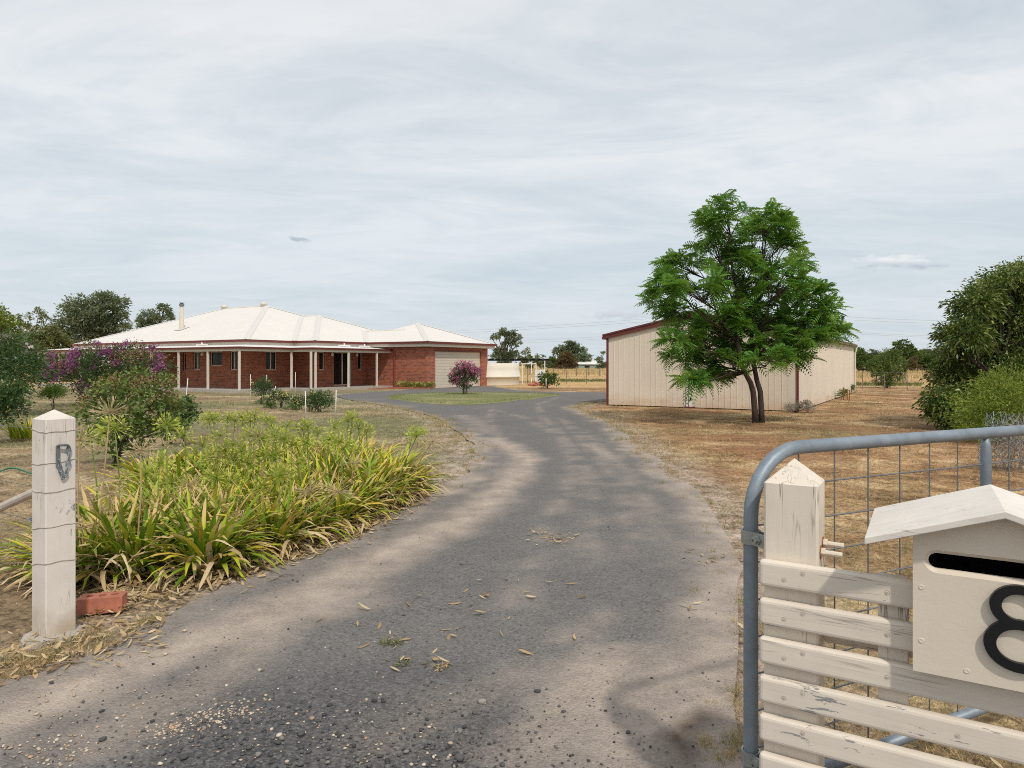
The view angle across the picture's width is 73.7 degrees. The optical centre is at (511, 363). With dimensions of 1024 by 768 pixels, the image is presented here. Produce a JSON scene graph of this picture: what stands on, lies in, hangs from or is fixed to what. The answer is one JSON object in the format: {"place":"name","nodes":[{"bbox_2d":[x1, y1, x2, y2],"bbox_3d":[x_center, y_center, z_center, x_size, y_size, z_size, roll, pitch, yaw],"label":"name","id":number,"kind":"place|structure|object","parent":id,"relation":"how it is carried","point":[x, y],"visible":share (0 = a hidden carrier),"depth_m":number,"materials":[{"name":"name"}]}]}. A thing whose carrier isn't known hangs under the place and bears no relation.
{"place":"outdoors","nodes":[
{"label":"outdoors","id":0,"kind":"place"},
{"bbox_2d":[35,302,497,392],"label":"house","id":1,"kind":"structure","parent":0,"point":[225,349],"depth_m":40.11,"materials":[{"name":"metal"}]},
{"bbox_2d":[209,351,222,366],"bbox_3d":[-16.374,-0.233,37.865,1.120,0.875,0.160,0,0,31],"label":"window","id":2,"kind":"structure","parent":1,"relation":"in","point":[216,356],"depth_m":37.94,"materials":[{"name":"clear glass"}]},
{"bbox_2d":[266,351,277,370],"bbox_3d":[-13.376,-0.123,37.884,0.160,1.095,0.800,0,0,31],"label":"window","id":3,"kind":"structure","parent":1,"relation":"in","point":[270,356],"depth_m":37.88,"materials":[{"name":"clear glass"}]},
{"bbox_2d":[334,352,350,385],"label":"door","id":4,"kind":"structure","parent":1,"relation":"in","point":[340,358],"depth_m":40.22,"materials":[{"name":"black glass"}]},
{"bbox_2d":[435,351,479,387],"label":"garage door","id":5,"kind":"structure","parent":1,"relation":"in","point":[448,358],"depth_m":41.48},
{"bbox_2d":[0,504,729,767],"bbox_3d":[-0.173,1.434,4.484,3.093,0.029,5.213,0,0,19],"label":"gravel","id":6,"kind":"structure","parent":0,"point":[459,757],"depth_m":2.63,"materials":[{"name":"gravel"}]},
{"bbox_2d":[0,386,742,767],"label":"driveway","id":7,"kind":"structure","parent":0,"point":[554,466],"depth_m":3.55,"materials":[{"name":"asphalt"}]},
{"bbox_2d":[0,597,460,767],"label":"pebbles","id":8,"kind":"object","parent":7,"relation":"on","point":[172,727],"visible":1,"depth_m":2.69,"materials":[{"name":"gravel"}]},
{"bbox_2d":[46,573,452,666],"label":"twigs","id":9,"kind":"object","parent":7,"relation":"on","point":[160,625],"visible":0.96,"depth_m":3.40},
{"bbox_2d":[387,391,559,404],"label":"lawn island","id":10,"kind":"structure","parent":0,"point":[427,397],"depth_m":27.93,"materials":[{"name":"plant"}]},
{"bbox_2d":[447,359,483,393],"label":"crepe myrtle","id":11,"kind":"object","parent":10,"relation":"on","point":[459,371],"visible":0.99,"depth_m":30.77,"materials":[{"name":"pink plant"}]},
{"bbox_2d":[0,364,1023,767],"bbox_3d":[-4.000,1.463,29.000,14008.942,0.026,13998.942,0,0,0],"label":"ground","id":12,"kind":"structure","parent":0,"point":[718,476],"depth_m":10.22,"materials":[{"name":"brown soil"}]},
{"bbox_2d":[0,303,27,372],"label":"lime tree","id":13,"kind":"object","parent":12,"relation":"on","point":[4,321],"visible":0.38,"depth_m":51.77,"materials":[{"name":"green plant"}]},
{"bbox_2d":[1,414,36,439],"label":"iris plant","id":14,"kind":"object","parent":12,"relation":"on","point":[13,432],"visible":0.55,"depth_m":12.96,"materials":[{"name":"green plant"}]},
{"bbox_2d":[0,370,39,427],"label":"rose bush","id":15,"kind":"object","parent":12,"relation":"on","point":[10,400],"visible":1,"depth_m":12.38,"materials":[{"name":"green plant"}]},
{"bbox_2d":[0,323,61,415],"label":"oleander","id":16,"kind":"object","parent":12,"relation":"on","point":[11,357],"visible":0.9,"depth_m":18.93,"materials":[{"name":"green plant"}]},
{"bbox_2d":[16,306,51,332],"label":"gum tree","id":17,"kind":"object","parent":12,"relation":"on","point":[41,314],"visible":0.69,"depth_m":91.67,"materials":[{"name":"green plant"}]},
{"bbox_2d":[22,324,75,359],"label":"olive tree","id":18,"kind":"object","parent":12,"relation":"on","point":[52,339],"visible":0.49,"depth_m":61.62,"materials":[{"name":"green plant"}]},
{"bbox_2d":[34,383,69,409],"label":"box shrub","id":19,"kind":"object","parent":12,"relation":"on","point":[51,390],"visible":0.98,"depth_m":20.93,"materials":[{"name":"green plant"}]},
{"bbox_2d":[20,410,86,648],"bbox_3d":[-2.465,0.898,3.651,0.337,1.304,0.311,0,0,31],"label":"gate post","id":20,"kind":"object","parent":12,"relation":"on","point":[54,522],"visible":0.99,"depth_m":3.61,"materials":[{"name":"wood"}]},
{"bbox_2d":[0,425,31,554],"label":"wire fence","id":21,"kind":"object","parent":20,"relation":"attached to","point":[15,500],"visible":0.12,"depth_m":3.88,"materials":[{"name":"metal"}]},
{"bbox_2d":[0,503,139,584],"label":"strap leaf plant","id":22,"kind":"object","parent":12,"relation":"on","point":[11,545],"visible":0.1,"depth_m":4.72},
{"bbox_2d":[0,396,163,598],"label":"strap leaf plant","id":23,"kind":"object","parent":12,"relation":"on","point":[83,550],"visible":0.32,"depth_m":4.54,"materials":[{"name":"plant"}]},
{"bbox_2d":[10,424,174,563],"bbox_3d":[-3.146,0.949,5.219,1.169,0.989,1.105,0,0,-14],"label":"strap leaf plant","id":24,"kind":"object","parent":12,"relation":"on","point":[124,505],"visible":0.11,"depth_m":5.13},
{"bbox_2d":[48,289,137,358],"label":"gum tree","id":25,"kind":"object","parent":12,"relation":"on","point":[83,323],"visible":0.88,"depth_m":73.04,"materials":[{"name":"green plant"}]},
{"bbox_2d":[77,591,126,615],"bbox_3d":[-2.407,1.406,4.011,0.236,0.088,0.112,0,0,-15],"label":"clay brick","id":26,"kind":"object","parent":12,"relation":"on","point":[106,601],"visible":1,"depth_m":3.97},
{"bbox_2d":[37,337,184,404],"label":"crepe myrtle","id":27,"kind":"object","parent":12,"relation":"on","point":[67,367],"visible":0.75,"depth_m":22.95,"materials":[{"name":"purple plant"}]},
{"bbox_2d":[24,438,209,591],"bbox_3d":[-2.644,0.972,4.738,1.208,0.941,1.142,0,0,-7],"label":"strap leaf plant","id":28,"kind":"object","parent":12,"relation":"on","point":[121,555],"visible":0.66,"depth_m":4.55,"materials":[{"name":"plant"}]},
{"bbox_2d":[76,414,181,539],"bbox_3d":[-2.898,0.904,5.064,1.106,1.080,1.045,0,0,32],"label":"strap leaf plant","id":29,"kind":"object","parent":12,"relation":"on","point":[114,428],"visible":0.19,"depth_m":5.11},
{"bbox_2d":[65,365,197,466],"bbox_3d":[-5.353,0.760,9.518,1.922,1.489,1.464,0,0,0],"label":"crepe myrtle","id":30,"kind":"object","parent":12,"relation":"on","point":[139,420],"visible":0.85,"depth_m":9.44,"materials":[{"name":"green plant"}]},
{"bbox_2d":[84,444,198,490],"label":"strap leaf plant","id":31,"kind":"object","parent":12,"relation":"on","point":[128,467],"visible":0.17,"depth_m":7.45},
{"bbox_2d":[81,473,206,516],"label":"strap leaf plant","id":32,"kind":"object","parent":12,"relation":"on","point":[126,496],"visible":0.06,"depth_m":5.79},
{"bbox_2d":[90,450,210,522],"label":"strap leaf plant","id":33,"kind":"object","parent":12,"relation":"on","point":[159,462],"visible":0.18,"depth_m":5.58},
{"bbox_2d":[107,454,197,498],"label":"strap leaf plant","id":34,"kind":"object","parent":12,"relation":"on","point":[142,478],"visible":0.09,"depth_m":6.89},
{"bbox_2d":[101,459,205,509],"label":"strap leaf plant","id":35,"kind":"object","parent":12,"relation":"on","point":[133,486],"visible":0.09,"depth_m":6.62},
{"bbox_2d":[134,303,175,328],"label":"gum tree","id":36,"kind":"object","parent":12,"relation":"on","point":[152,315],"visible":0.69,"depth_m":83.76,"materials":[{"name":"green plant"}]},
{"bbox_2d":[102,467,213,514],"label":"strap leaf plant","id":37,"kind":"object","parent":12,"relation":"on","point":[147,492],"visible":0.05,"depth_m":5.96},
{"bbox_2d":[138,477,213,511],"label":"strap leaf plant","id":38,"kind":"object","parent":12,"relation":"on","point":[154,498],"visible":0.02,"depth_m":5.62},
{"bbox_2d":[143,426,213,495],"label":"strap leaf plant","id":39,"kind":"object","parent":12,"relation":"on","point":[178,432],"visible":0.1,"depth_m":6.40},
{"bbox_2d":[114,472,247,530],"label":"strap leaf plant","id":40,"kind":"object","parent":12,"relation":"on","point":[174,483],"visible":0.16,"depth_m":5.49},
{"bbox_2d":[126,454,235,494],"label":"strap leaf plant","id":41,"kind":"object","parent":12,"relation":"on","point":[178,470],"visible":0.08,"depth_m":6.74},
{"bbox_2d":[162,392,203,446],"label":"rose bush","id":42,"kind":"object","parent":12,"relation":"on","point":[189,410],"visible":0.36,"depth_m":11.93,"materials":[{"name":"green plant"}]},
{"bbox_2d":[132,412,238,545],"bbox_3d":[-2.540,0.897,5.164,0.960,1.093,0.946,0,0,-27],"label":"strap leaf plant","id":43,"kind":"object","parent":12,"relation":"on","point":[166,423],"visible":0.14,"depth_m":5.11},
{"bbox_2d":[151,427,230,500],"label":"strap leaf plant","id":44,"kind":"object","parent":12,"relation":"on","point":[207,438],"visible":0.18,"depth_m":6.38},
{"bbox_2d":[115,484,284,600],"bbox_3d":[-2.178,1.139,4.798,1.095,0.606,1.111,0,0,-31],"label":"strap leaf plant","id":45,"kind":"object","parent":12,"relation":"on","point":[194,564],"visible":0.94,"depth_m":4.62,"materials":[{"name":"plant"}]},
{"bbox_2d":[134,463,274,532],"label":"strap leaf plant","id":46,"kind":"object","parent":12,"relation":"on","point":[228,481],"visible":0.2,"depth_m":5.47,"materials":[{"name":"plant"}]},
{"bbox_2d":[170,448,257,476],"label":"strap leaf plant","id":47,"kind":"object","parent":12,"relation":"on","point":[193,460],"visible":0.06,"depth_m":7.25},
{"bbox_2d":[170,468,274,518],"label":"strap leaf plant","id":48,"kind":"object","parent":12,"relation":"on","point":[220,495],"visible":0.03,"depth_m":5.61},
{"bbox_2d":[175,410,278,473],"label":"strap leaf plant","id":49,"kind":"object","parent":12,"relation":"on","point":[214,415],"visible":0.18,"depth_m":7.60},
{"bbox_2d":[157,484,303,577],"bbox_3d":[-2.122,1.182,5.049,1.098,0.522,1.162,0,0,45],"label":"strap leaf plant","id":50,"kind":"object","parent":12,"relation":"on","point":[214,505],"visible":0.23,"depth_m":4.99,"materials":[{"name":"plant"}]},
{"bbox_2d":[188,424,282,497],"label":"strap leaf plant","id":51,"kind":"object","parent":12,"relation":"on","point":[236,451],"visible":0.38,"depth_m":6.38,"materials":[{"name":"plant"}]},
{"bbox_2d":[193,456,315,494],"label":"strap leaf plant","id":52,"kind":"object","parent":12,"relation":"on","point":[251,476],"visible":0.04,"depth_m":6.54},
{"bbox_2d":[215,407,306,473],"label":"strap leaf plant","id":53,"kind":"object","parent":12,"relation":"on","point":[254,416],"visible":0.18,"depth_m":7.60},
{"bbox_2d":[209,476,312,537],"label":"strap leaf plant","id":54,"kind":"object","parent":12,"relation":"on","point":[260,486],"visible":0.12,"depth_m":5.51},
{"bbox_2d":[248,375,275,403],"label":"rose bush","id":55,"kind":"object","parent":12,"relation":"on","point":[262,390],"visible":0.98,"depth_m":24.46,"materials":[{"name":"green plant"}]},
{"bbox_2d":[241,412,305,474],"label":"strap leaf plant","id":56,"kind":"object","parent":12,"relation":"on","point":[271,418],"visible":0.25,"depth_m":7.59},
{"bbox_2d":[207,461,340,561],"bbox_3d":[-1.909,1.111,5.395,1.126,0.664,1.121,0,0,-7],"label":"strap leaf plant","id":57,"kind":"object","parent":12,"relation":"on","point":[285,525],"visible":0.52,"depth_m":5.26,"materials":[{"name":"plant"}]},
{"bbox_2d":[232,423,324,497],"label":"strap leaf plant","id":58,"kind":"object","parent":12,"relation":"on","point":[264,438],"visible":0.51,"depth_m":6.40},
{"bbox_2d":[266,388,294,407],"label":"rose bush","id":59,"kind":"object","parent":12,"relation":"on","point":[283,395],"visible":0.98,"depth_m":22.54,"materials":[{"name":"green plant"}]},
{"bbox_2d":[235,434,340,510],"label":"strap leaf plant","id":60,"kind":"object","parent":12,"relation":"on","point":[275,488],"visible":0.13,"depth_m":6.30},
{"bbox_2d":[251,480,329,515],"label":"strap leaf plant","id":61,"kind":"object","parent":12,"relation":"on","point":[319,498],"visible":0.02,"depth_m":5.94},
{"bbox_2d":[285,394,307,409],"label":"rose bush","id":62,"kind":"object","parent":12,"relation":"on","point":[296,400],"visible":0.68,"depth_m":21.59,"materials":[{"name":"green plant"}]},
{"bbox_2d":[257,476,354,550],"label":"strap leaf plant","id":63,"kind":"object","parent":12,"relation":"on","point":[316,513],"visible":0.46,"depth_m":5.53,"materials":[{"name":"plant"}]},
{"bbox_2d":[261,431,365,519],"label":"strap leaf plant","id":64,"kind":"object","parent":12,"relation":"on","point":[306,460],"visible":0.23,"depth_m":6.39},
{"bbox_2d":[271,453,361,493],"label":"strap leaf plant","id":65,"kind":"object","parent":12,"relation":"on","point":[304,474],"visible":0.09,"depth_m":6.77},
{"bbox_2d":[302,389,335,411],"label":"rose bush","id":66,"kind":"object","parent":12,"relation":"on","point":[311,398],"visible":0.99,"depth_m":20.56,"materials":[{"name":"green plant"}]},
{"bbox_2d":[285,418,355,473],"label":"strap leaf plant","id":67,"kind":"object","parent":12,"relation":"on","point":[307,427],"visible":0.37,"depth_m":7.60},
{"bbox_2d":[285,447,386,479],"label":"strap leaf plant","id":68,"kind":"object","parent":12,"relation":"on","point":[320,461],"visible":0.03,"depth_m":7.23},
{"bbox_2d":[290,449,383,492],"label":"strap leaf plant","id":69,"kind":"object","parent":12,"relation":"on","point":[361,474],"visible":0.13,"depth_m":6.92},
{"bbox_2d":[275,469,401,539],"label":"strap leaf plant","id":70,"kind":"object","parent":12,"relation":"on","point":[347,514],"visible":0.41,"depth_m":5.96,"materials":[{"name":"plant"}]},
{"bbox_2d":[305,435,382,467],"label":"strap leaf plant","id":71,"kind":"object","parent":12,"relation":"on","point":[344,451],"visible":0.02,"depth_m":8.10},
{"bbox_2d":[298,409,396,471],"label":"strap leaf plant","id":72,"kind":"object","parent":12,"relation":"on","point":[349,415],"visible":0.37,"depth_m":7.60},
{"bbox_2d":[313,423,386,456],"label":"strap leaf plant","id":73,"kind":"object","parent":12,"relation":"on","point":[365,447],"visible":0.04,"depth_m":8.77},
{"bbox_2d":[311,428,402,523],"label":"strap leaf plant","id":74,"kind":"object","parent":12,"relation":"on","point":[369,492],"visible":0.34,"depth_m":6.39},
{"bbox_2d":[311,448,416,512],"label":"strap leaf plant","id":75,"kind":"object","parent":12,"relation":"on","point":[390,467],"visible":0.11,"depth_m":6.88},
{"bbox_2d":[336,418,407,487],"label":"strap leaf plant","id":76,"kind":"object","parent":12,"relation":"on","point":[366,431],"visible":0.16,"depth_m":7.59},
{"bbox_2d":[333,442,431,488],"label":"strap leaf plant","id":77,"kind":"object","parent":12,"relation":"on","point":[364,455],"visible":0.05,"depth_m":7.97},
{"bbox_2d":[325,424,443,517],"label":"strap leaf plant","id":78,"kind":"object","parent":12,"relation":"on","point":[390,472],"visible":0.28,"depth_m":6.58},
{"bbox_2d":[340,440,445,508],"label":"strap leaf plant","id":79,"kind":"object","parent":12,"relation":"on","point":[411,493],"visible":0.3,"depth_m":7.19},
{"bbox_2d":[355,440,452,497],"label":"strap leaf plant","id":80,"kind":"object","parent":12,"relation":"on","point":[424,468],"visible":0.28,"depth_m":7.79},
{"bbox_2d":[388,380,436,388],"bbox_3d":[-5.627,1.171,39.306,3.267,0.558,0.858,0,0,31],"label":"flower bed","id":81,"kind":"object","parent":12,"relation":"on","point":[423,384],"visible":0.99,"depth_m":39.08,"materials":[{"name":"green plant"}]},
{"bbox_2d":[0,400,912,767],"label":"green tufts","id":82,"kind":"object","parent":12,"relation":"on","point":[440,498],"visible":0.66,"depth_m":4.15,"materials":[{"name":"green plant"}]},
{"bbox_2d":[468,363,520,385],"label":"water tank","id":83,"kind":"object","parent":12,"relation":"on","point":[503,374],"visible":0.57,"depth_m":45.14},
{"bbox_2d":[489,327,522,362],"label":"gum tree","id":84,"kind":"object","parent":12,"relation":"on","point":[513,337],"visible":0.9,"depth_m":107.80,"materials":[{"name":"green plant"}]},
{"bbox_2d":[0,487,1023,767],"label":"leaf litter","id":85,"kind":"object","parent":12,"relation":"on","point":[132,593],"visible":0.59,"depth_m":3.90,"materials":[{"name":"plant"}]},
{"bbox_2d":[0,400,1023,766],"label":"dry tufts","id":86,"kind":"object","parent":12,"relation":"on","point":[702,740],"visible":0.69,"depth_m":3.56,"materials":[{"name":"plant"}]},
{"bbox_2d":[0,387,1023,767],"bbox_3d":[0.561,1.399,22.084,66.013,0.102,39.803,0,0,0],"label":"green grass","id":87,"kind":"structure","parent":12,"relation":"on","point":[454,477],"depth_m":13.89,"materials":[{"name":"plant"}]},
{"bbox_2d":[488,359,549,383],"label":"stock shelter","id":88,"kind":"object","parent":12,"relation":"on","point":[537,372],"visible":0.71,"depth_m":51.92,"materials":[{"name":"white paint"}]},
{"bbox_2d":[517,354,541,369],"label":"scrub tree","id":89,"kind":"object","parent":12,"relation":"on","point":[538,363],"visible":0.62,"depth_m":124.56,"materials":[{"name":"green plant"}]},
{"bbox_2d":[536,369,560,387],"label":"young shrub","id":90,"kind":"object","parent":12,"relation":"on","point":[547,379],"visible":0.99,"depth_m":39.89,"materials":[{"name":"green plant"}]},
{"bbox_2d":[553,350,578,369],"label":"rusty tree","id":91,"kind":"object","parent":12,"relation":"on","point":[565,361],"visible":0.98,"depth_m":127.12,"materials":[{"name":"brown plant"}]},
{"bbox_2d":[551,340,593,362],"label":"round tree","id":92,"kind":"object","parent":12,"relation":"on","point":[574,348],"visible":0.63,"depth_m":147.06,"materials":[{"name":"green plant"}]},
{"bbox_2d":[558,378,605,382],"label":"fence weeds","id":93,"kind":"object","parent":12,"relation":"on","point":[583,380],"visible":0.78,"depth_m":54.95,"materials":[{"name":"green plant"}]},
{"bbox_2d":[488,345,940,362],"bbox_3d":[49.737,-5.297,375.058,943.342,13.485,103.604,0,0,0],"label":"wood","id":94,"kind":"object","parent":12,"relation":"on","point":[538,356],"visible":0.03,"depth_m":403.22,"materials":[{"name":"green plant"}]},
{"bbox_2d":[602,314,857,411],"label":"shed","id":95,"kind":"structure","parent":12,"relation":"on","point":[635,373],"depth_m":23.06,"materials":[{"name":"beige metal"}]},
{"bbox_2d":[634,189,860,422],"bbox_3d":[5.778,-1.278,16.720,5.528,5.567,4.310,0,0,0],"label":"jacaranda tree","id":96,"kind":"object","parent":12,"relation":"on","point":[735,316],"visible":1,"depth_m":16.43,"materials":[{"name":"green plant"}]},
{"bbox_2d":[854,347,874,371],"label":"bushy tree","id":97,"kind":"object","parent":12,"relation":"on","point":[862,357],"visible":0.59,"depth_m":82.89,"materials":[{"name":"green plant"}]},
{"bbox_2d":[866,347,909,387],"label":"weeping tree","id":98,"kind":"object","parent":12,"relation":"on","point":[878,367],"visible":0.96,"depth_m":40.34,"materials":[{"name":"green plant"}]},
{"bbox_2d":[856,381,921,386],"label":"fence weeds","id":99,"kind":"object","parent":12,"relation":"on","point":[895,383],"visible":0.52,"depth_m":45.24,"materials":[{"name":"green plant"}]},
{"bbox_2d":[759,458,1023,767],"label":"slat fence","id":100,"kind":"object","parent":12,"relation":"on","point":[798,619],"visible":0.88,"depth_m":1.80,"materials":[{"name":"beige paint"}]},
{"bbox_2d":[741,425,1023,767],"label":"gate","id":101,"kind":"structure","parent":100,"relation":"attached to","point":[752,537],"depth_m":2.11,"materials":[{"name":"metal"}]},
{"bbox_2d":[864,484,1023,691],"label":"mailbox","id":102,"kind":"object","parent":100,"relation":"attached to","point":[968,585],"visible":1,"depth_m":1.63,"materials":[{"name":"paint"}]},
{"bbox_2d":[891,339,923,364],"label":"dark tree","id":103,"kind":"object","parent":12,"relation":"on","point":[899,345],"visible":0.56,"depth_m":103.48,"materials":[{"name":"green plant"}]},
{"bbox_2d":[904,356,922,370],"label":"rusty tree","id":104,"kind":"object","parent":12,"relation":"on","point":[912,362],"visible":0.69,"depth_m":85.48,"materials":[{"name":"brown plant"}]},
{"bbox_2d":[910,349,937,371],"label":"bushy tree","id":105,"kind":"object","parent":12,"relation":"on","point":[925,359],"visible":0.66,"depth_m":87.68,"materials":[{"name":"green plant"}]},
{"bbox_2d":[910,255,1023,429],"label":"fruit tree","id":106,"kind":"object","parent":12,"relation":"on","point":[988,327],"visible":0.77,"depth_m":14.96,"materials":[{"name":"green plant"}]},
{"bbox_2d":[941,365,1023,444],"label":"lime bush","id":107,"kind":"object","parent":12,"relation":"on","point":[1002,404],"visible":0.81,"depth_m":12.49,"materials":[{"name":"green plant"}]},
{"bbox_2d":[975,411,1023,474],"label":"tree guard","id":108,"kind":"object","parent":12,"relation":"on","point":[1017,444],"visible":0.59,"depth_m":9.30,"materials":[{"name":"metal"}]},
{"bbox_2d":[0,0,1023,363],"label":"sky","id":109,"kind":"structure","parent":0,"point":[472,166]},
{"bbox_2d":[519,368,605,374],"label":"paddock grass","id":110,"kind":"structure","parent":0,"point":[557,371],"depth_m":93.70,"materials":[{"name":"plant"}]},
{"bbox_2d":[856,369,978,378],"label":"paddock grass","id":111,"kind":"structure","parent":0,"point":[915,374],"depth_m":69.90,"materials":[{"name":"plant"}]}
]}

